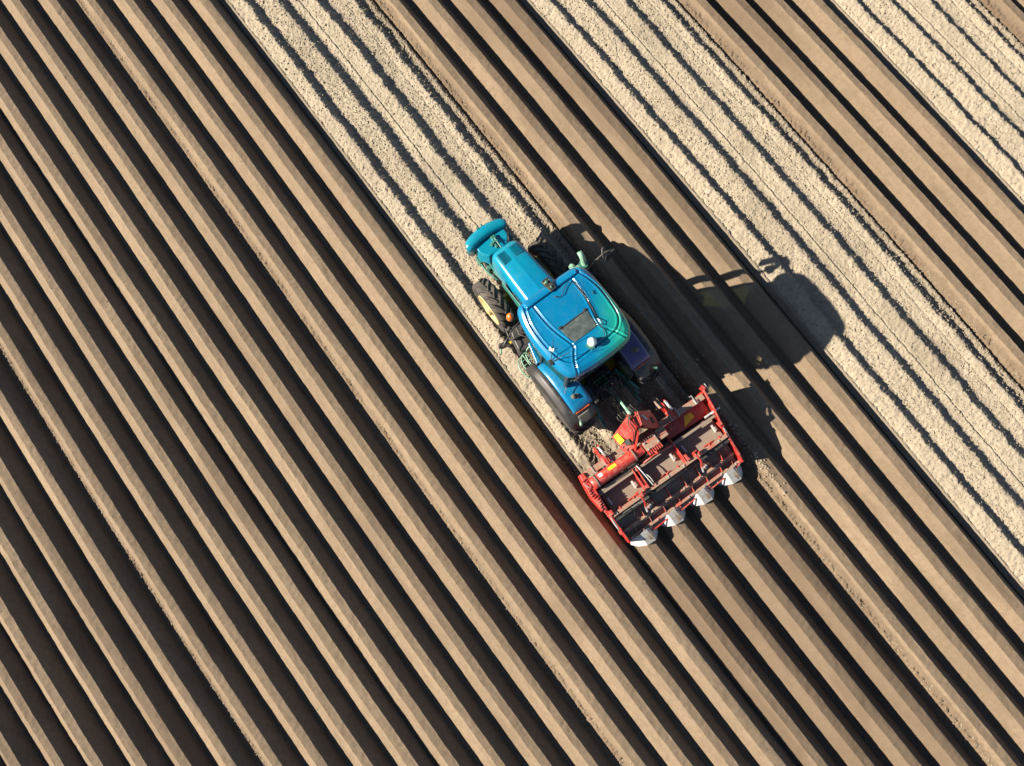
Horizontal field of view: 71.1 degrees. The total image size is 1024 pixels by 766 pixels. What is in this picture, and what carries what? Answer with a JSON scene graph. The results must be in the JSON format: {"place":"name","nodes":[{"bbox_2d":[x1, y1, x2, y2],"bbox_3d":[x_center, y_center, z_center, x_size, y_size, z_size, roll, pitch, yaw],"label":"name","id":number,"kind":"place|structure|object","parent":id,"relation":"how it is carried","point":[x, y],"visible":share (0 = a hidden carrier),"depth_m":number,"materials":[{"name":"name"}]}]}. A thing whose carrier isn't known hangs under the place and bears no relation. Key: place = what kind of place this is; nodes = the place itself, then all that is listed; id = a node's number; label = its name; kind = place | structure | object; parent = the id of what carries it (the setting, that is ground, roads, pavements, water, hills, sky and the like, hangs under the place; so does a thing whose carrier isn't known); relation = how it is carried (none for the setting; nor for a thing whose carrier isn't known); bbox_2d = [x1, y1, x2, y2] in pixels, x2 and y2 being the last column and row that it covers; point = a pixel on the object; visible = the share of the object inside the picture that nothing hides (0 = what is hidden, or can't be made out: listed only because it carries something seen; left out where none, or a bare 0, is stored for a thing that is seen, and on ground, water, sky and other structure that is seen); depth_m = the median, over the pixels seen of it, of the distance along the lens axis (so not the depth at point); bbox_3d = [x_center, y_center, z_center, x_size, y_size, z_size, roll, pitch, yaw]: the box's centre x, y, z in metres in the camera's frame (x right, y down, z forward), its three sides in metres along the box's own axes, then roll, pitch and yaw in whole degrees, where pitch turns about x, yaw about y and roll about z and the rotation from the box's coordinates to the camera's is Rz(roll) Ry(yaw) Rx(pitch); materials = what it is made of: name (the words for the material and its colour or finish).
{"place":"outdoors","nodes":[
{"label":"outdoors","id":0,"kind":"place"},
{"bbox_2d":[0,0,798,765],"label":"ridged field","id":1,"kind":"structure","parent":0,"point":[186,418],"depth_m":15.67,"materials":[{"name":"soil"}]},
{"bbox_2d":[222,0,1023,765],"bbox_3d":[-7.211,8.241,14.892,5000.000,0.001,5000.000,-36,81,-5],"label":"ground","id":2,"kind":"structure","parent":0,"point":[750,272],"depth_m":16.43,"materials":[{"name":"soil"}]},
{"bbox_2d":[220,0,691,517],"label":"tilled strip","id":3,"kind":"object","parent":2,"relation":"on","point":[435,158],"visible":0.62,"depth_m":16.93,"materials":[{"name":"soil"}]},
{"bbox_2d":[465,218,659,435],"bbox_3d":[0.950,-1.426,14.532,3.014,3.412,5.294,-36,81,-5],"label":"tractor","id":4,"kind":"object","parent":3,"relation":"on","point":[578,333],"visible":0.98,"depth_m":14.29,"materials":[{"name":"metal"}]},
{"bbox_2d":[578,383,743,546],"bbox_3d":[3.149,1.656,14.821,3.348,1.611,2.463,-34,81,-5],"label":"ridging cultivator","id":5,"kind":"object","parent":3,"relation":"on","point":[685,455],"visible":1,"depth_m":14.97,"materials":[{"name":"red paint"}]},
{"bbox_2d":[0,0,1023,765],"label":"loose clods","id":6,"kind":"object","parent":2,"relation":"on","point":[842,198],"visible":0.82,"depth_m":16.69,"materials":[{"name":"soil"}]},
{"bbox_2d":[520,0,1023,598],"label":"tilled strip","id":7,"kind":"object","parent":2,"relation":"on","point":[866,388],"visible":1,"depth_m":16.34,"materials":[{"name":"soil"}]},
{"bbox_2d":[823,0,1023,213],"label":"tilled strip","id":8,"kind":"object","parent":2,"relation":"on","point":[961,130],"visible":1,"depth_m":17.08,"materials":[{"name":"soil"}]},
{"bbox_2d":[629,462,985,765],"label":"ridged field","id":9,"kind":"structure","parent":0,"point":[809,660],"depth_m":14.93,"materials":[{"name":"soil"}]},
{"bbox_2d":[676,0,1023,390],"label":"ridged field","id":10,"kind":"structure","parent":0,"point":[859,111],"depth_m":16.72,"materials":[{"name":"soil"}]},
{"bbox_2d":[978,0,1023,45],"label":"ridged field","id":11,"kind":"structure","parent":0,"point":[1008,15],"depth_m":17.25,"materials":[{"name":"soil"}]}
]}

